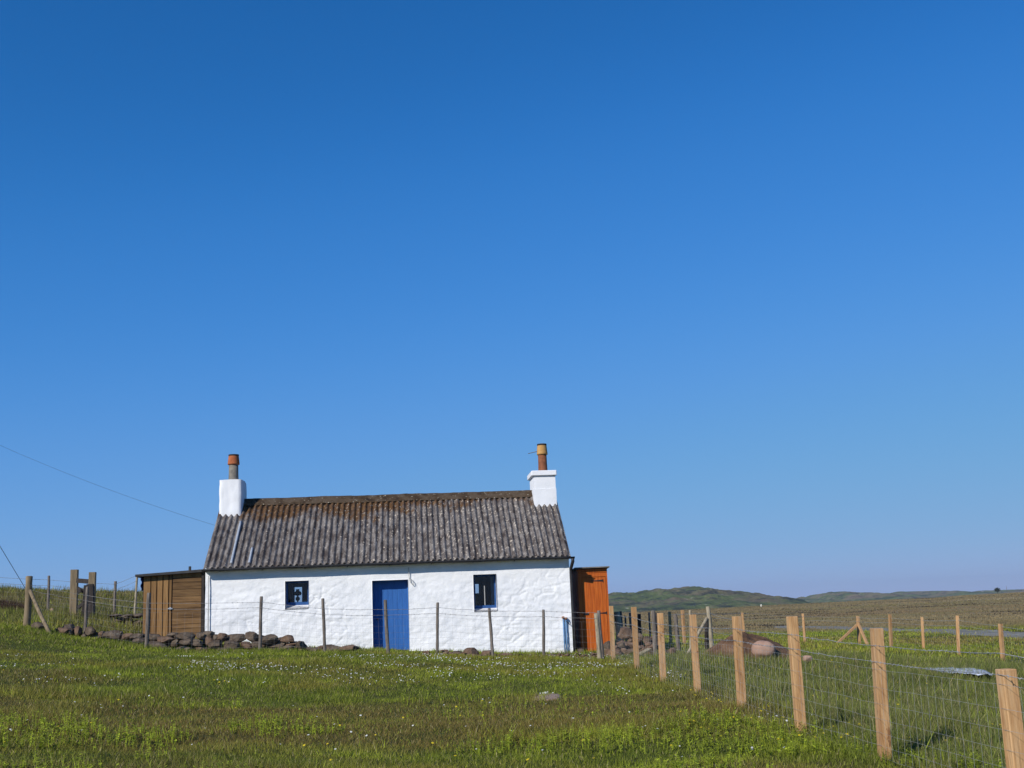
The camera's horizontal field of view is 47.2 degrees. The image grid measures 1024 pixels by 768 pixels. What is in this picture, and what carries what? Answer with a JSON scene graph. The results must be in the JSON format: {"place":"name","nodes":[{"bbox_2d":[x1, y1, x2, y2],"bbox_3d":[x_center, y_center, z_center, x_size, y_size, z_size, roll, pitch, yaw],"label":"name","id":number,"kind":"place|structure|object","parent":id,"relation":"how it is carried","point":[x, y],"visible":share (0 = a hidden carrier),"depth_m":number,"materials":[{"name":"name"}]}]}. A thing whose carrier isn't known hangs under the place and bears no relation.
{"place":"outdoors","nodes":[
{"label":"outdoors","id":0,"kind":"place"},
{"bbox_2d":[0,591,1023,767],"bbox_3d":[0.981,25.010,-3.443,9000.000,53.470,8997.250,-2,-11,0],"label":"ground","id":1,"kind":"structure","parent":0,"point":[7,682],"depth_m":16.69,"materials":[{"name":"green plant"}]},
{"bbox_2d":[0,576,137,613],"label":"wire fence","id":2,"kind":"object","parent":1,"relation":"on","point":[114,594],"visible":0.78,"depth_m":35.48,"materials":[{"name":"brown wood"}]},
{"bbox_2d":[69,569,78,615],"bbox_3d":[-12.160,5.955,32.553,0.193,1.587,0.186,-1,-11,-7],"label":"gate post","id":3,"kind":"object","parent":1,"relation":"on","point":[73,603],"visible":0.56,"depth_m":32.51,"materials":[{"name":"brown wood"}]},
{"bbox_2d":[88,572,96,603],"bbox_3d":[-11.448,5.913,31.944,0.179,1.557,0.171,-1,-11,-7],"label":"gate post","id":4,"kind":"object","parent":1,"relation":"on","point":[92,578],"visible":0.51,"depth_m":31.98,"materials":[{"name":"brown wood"}]},
{"bbox_2d":[76,578,94,618],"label":"gate","id":5,"kind":"structure","parent":4,"relation":"attached to","point":[91,608],"depth_m":31.73,"materials":[{"name":"grey wood"}]},
{"bbox_2d":[109,613,142,625],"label":"stone bank","id":6,"kind":"structure","parent":1,"relation":"on","point":[126,617],"depth_m":30.87,"materials":[{"name":"grey stone"}]},
{"bbox_2d":[135,566,204,638],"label":"shed","id":7,"kind":"structure","parent":1,"relation":"on","point":[168,591],"depth_m":28.71,"materials":[{"name":"brown wood"}]},
{"bbox_2d":[168,578,201,638],"bbox_3d":[-8.009,5.569,28.685,0.792,1.618,0.069,-1,-11,-5],"label":"door","id":8,"kind":"structure","parent":7,"relation":"in","point":[190,587],"depth_m":28.71,"materials":[{"name":"brown wood"}]},
{"bbox_2d":[31,621,359,651],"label":"drystone wall","id":9,"kind":"structure","parent":1,"relation":"on","point":[208,638],"depth_m":27.03,"materials":[{"name":"stone"}]},
{"bbox_2d":[23,576,603,658],"bbox_3d":[-4.852,5.340,26.285,13.663,2.642,1.516,-4,-11,7],"label":"wire fence","id":10,"kind":"object","parent":1,"relation":"on","point":[29,597],"visible":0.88,"depth_m":25.98,"materials":[{"name":"grey wood"}]},
{"bbox_2d":[201,443,576,652],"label":"cottage","id":11,"kind":"structure","parent":1,"relation":"on","point":[508,552],"depth_m":29.34,"materials":[{"name":"white paint"}]},
{"bbox_2d":[286,581,308,605],"bbox_3d":[-5.324,5.189,29.158,0.615,0.609,0.065,-1,-11,-5],"label":"window","id":12,"kind":"structure","parent":11,"relation":"in","point":[287,603],"depth_m":29.10,"materials":[{"name":"glass"}]},
{"bbox_2d":[294,589,301,601],"bbox_3d":[-5.353,5.309,29.298,0.196,0.360,0.196,-1,-11,-5],"label":"oil lamp","id":13,"kind":"object","parent":11,"relation":"on","point":[297,592],"visible":1,"depth_m":29.26,"materials":[{"name":"metal"}]},
{"bbox_2d":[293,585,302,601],"bbox_3d":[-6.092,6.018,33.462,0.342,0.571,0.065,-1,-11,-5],"label":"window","id":14,"kind":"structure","parent":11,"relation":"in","point":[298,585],"depth_m":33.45,"materials":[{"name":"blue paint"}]},
{"bbox_2d":[372,580,408,649],"bbox_3d":[-3.017,5.761,29.215,0.946,1.777,0.135,-1,-11,-5],"label":"door","id":15,"kind":"structure","parent":11,"relation":"in","point":[395,592],"depth_m":29.22,"materials":[{"name":"blue paint"}]},
{"bbox_2d":[475,582,480,594],"bbox_3d":[-1.014,5.922,33.910,0.232,0.403,0.065,-1,-11,-5],"label":"window","id":16,"kind":"structure","parent":11,"relation":"in","point":[479,593],"depth_m":33.88,"materials":[{"name":"blue paint"}]},
{"bbox_2d":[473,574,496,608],"bbox_3d":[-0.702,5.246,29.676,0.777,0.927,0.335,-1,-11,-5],"label":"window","id":17,"kind":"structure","parent":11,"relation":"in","point":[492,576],"depth_m":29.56,"materials":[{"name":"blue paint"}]},
{"bbox_2d":[1,651,786,755],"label":"daisies","id":18,"kind":"object","parent":1,"relation":"on","point":[399,674],"visible":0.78,"depth_m":20.71,"materials":[{"name":"white plant"}]},
{"bbox_2d":[463,648,478,654],"bbox_3d":[-0.944,6.247,27.217,0.378,0.259,0.302,-2,-11,0],"label":"boulder","id":19,"kind":"object","parent":1,"relation":"on","point":[469,651],"visible":0.51,"depth_m":27.12,"materials":[{"name":"grey stone"}]},
{"bbox_2d":[481,650,490,654],"bbox_3d":[-0.567,6.290,27.306,0.300,0.183,0.228,-2,-11,0],"label":"boulder","id":20,"kind":"object","parent":1,"relation":"on","point":[488,652],"visible":0.37,"depth_m":27.22,"materials":[{"name":"grey stone"}]},
{"bbox_2d":[3,652,998,760],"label":"buttercups","id":21,"kind":"object","parent":1,"relation":"on","point":[627,693],"visible":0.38,"depth_m":12.50,"materials":[{"name":"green plant"}]},
{"bbox_2d":[0,671,1001,767],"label":"weeds","id":22,"kind":"object","parent":1,"relation":"on","point":[781,734],"visible":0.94,"depth_m":11.53,"materials":[{"name":"green plant"}]},
{"bbox_2d":[423,650,596,657],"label":"gravel","id":23,"kind":"structure","parent":1,"relation":"on","point":[559,654],"depth_m":27.12,"materials":[{"name":"red stone"}]},
{"bbox_2d":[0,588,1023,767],"bbox_3d":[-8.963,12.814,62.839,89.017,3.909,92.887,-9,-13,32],"label":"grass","id":24,"kind":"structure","parent":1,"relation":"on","point":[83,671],"depth_m":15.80,"materials":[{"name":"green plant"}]},
{"bbox_2d":[803,655,812,661],"bbox_3d":[5.884,5.471,23.344,0.191,0.142,0.148,-2,-11,0],"label":"boulder","id":25,"kind":"object","parent":24,"relation":"on","point":[809,658],"visible":0.77,"depth_m":23.29,"materials":[{"name":"beige stone"}]},
{"bbox_2d":[926,667,991,675],"bbox_3d":[7.978,5.130,20.976,0.927,0.108,1.232,-4,-11,10],"label":"plastic sheet","id":26,"kind":"object","parent":24,"relation":"on","point":[979,671],"visible":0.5,"depth_m":20.82,"materials":[{"name":"grey plastic"}]},
{"bbox_2d":[0,583,1023,767],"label":"tall grass","id":27,"kind":"structure","parent":1,"relation":"on","point":[6,605],"depth_m":16.92,"materials":[{"name":"green plant"}]},
{"bbox_2d":[534,694,560,700],"bbox_3d":[0.486,4.470,16.678,0.439,0.076,1.190,-2,-11,0],"label":"flat stone","id":28,"kind":"object","parent":1,"relation":"on","point":[551,697],"visible":0.32,"depth_m":16.46,"materials":[{"name":"grey stone"}]},
{"bbox_2d":[569,566,609,650],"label":"shed","id":29,"kind":"structure","parent":1,"relation":"on","point":[590,585],"depth_m":29.79,"materials":[{"name":"wood"}]},
{"bbox_2d":[582,577,608,650],"bbox_3d":[2.117,5.851,29.723,0.605,1.880,0.048,-1,-11,-5],"label":"door","id":30,"kind":"structure","parent":29,"relation":"in","point":[593,588],"depth_m":29.75,"materials":[{"name":"orange wood"}]},
{"bbox_2d":[603,626,675,655],"bbox_3d":[3.072,6.276,28.312,1.760,0.848,1.304,-2,-11,0],"label":"rubble heap","id":31,"kind":"object","parent":1,"relation":"on","point":[647,644],"visible":0.38,"depth_m":28.33,"materials":[{"name":"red stone"}]},
{"bbox_2d":[639,648,651,654],"bbox_3d":[3.091,6.254,27.389,0.351,0.150,0.160,6,-13,-35],"label":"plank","id":32,"kind":"object","parent":31,"relation":"on","point":[647,649],"visible":0.7,"depth_m":27.36,"materials":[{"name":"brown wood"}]},
{"bbox_2d":[614,606,732,654],"bbox_3d":[3.616,6.321,29.300,1.788,1.414,12.084,-2,-11,-4],"label":"wire fence","id":33,"kind":"object","parent":1,"relation":"on","point":[707,622],"visible":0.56,"depth_m":27.83,"materials":[{"name":"brown wood"}]},
{"bbox_2d":[702,632,802,660],"bbox_3d":[4.968,5.550,24.589,2.396,0.718,1.791,-2,-11,0],"label":"earth mound","id":34,"kind":"object","parent":1,"relation":"on","point":[747,637],"visible":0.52,"depth_m":24.23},
{"bbox_2d":[751,640,775,657],"bbox_3d":[5.141,5.429,23.968,0.492,0.369,0.339,-2,-11,0],"label":"boulder","id":35,"kind":"object","parent":1,"relation":"on","point":[760,648],"visible":0.77,"depth_m":23.83,"materials":[{"name":"beige stone"}]},
{"bbox_2d":[609,606,1023,767],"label":"wire fence","id":36,"kind":"object","parent":1,"relation":"on","point":[1008,687],"visible":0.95,"depth_m":10.61,"materials":[{"name":"brown wood"}]},
{"bbox_2d":[614,592,1023,633],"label":"moor grass","id":37,"kind":"structure","parent":1,"relation":"on","point":[801,609],"depth_m":150.44,"materials":[{"name":"plant"}]},
{"bbox_2d":[668,610,1023,661],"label":"wire fence","id":38,"kind":"object","parent":1,"relation":"on","point":[860,632],"visible":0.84,"depth_m":39.02,"materials":[{"name":"brown wood"}]},
{"bbox_3d":[-16.921,3.502,33.047,0.253,6.439,0.290,-2,-11,0],"label":"utility pole","id":39,"kind":"object","parent":1,"relation":"on","visible":0},
{"bbox_2d":[0,546,24,587],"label":"stay wire","id":40,"kind":"object","parent":39,"relation":"attached to","point":[12,566],"visible":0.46,"depth_m":41.02,"materials":[{"name":"grey metal"}]},
{"bbox_2d":[0,445,212,524],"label":"overhead wire","id":41,"kind":"object","parent":39,"relation":"attached to","point":[111,490],"visible":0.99,"depth_m":31.77,"materials":[{"name":"black metal"}]},
{"bbox_2d":[0,0,1023,601],"label":"sky","id":42,"kind":"structure","parent":0,"point":[748,275],"materials":[{"name":"blue"}]},
{"bbox_2d":[571,586,809,614],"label":"hills","id":43,"kind":"structure","parent":0,"point":[683,598],"depth_m":708.89,"materials":[{"name":"green plant"}]},
{"bbox_2d":[795,591,926,602],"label":"hills","id":44,"kind":"structure","parent":0,"point":[841,596],"depth_m":1337.38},
{"bbox_2d":[775,626,1023,638],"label":"track","id":45,"kind":"structure","parent":0,"point":[978,632],"depth_m":60.78,"materials":[{"name":"grey gravel"}]},
{"bbox_2d":[886,589,1023,597],"bbox_3d":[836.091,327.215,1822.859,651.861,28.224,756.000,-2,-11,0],"label":"hills","id":46,"kind":"structure","parent":0,"point":[931,594],"depth_m":1684.11,"materials":[{"name":"green plant"}]}
]}

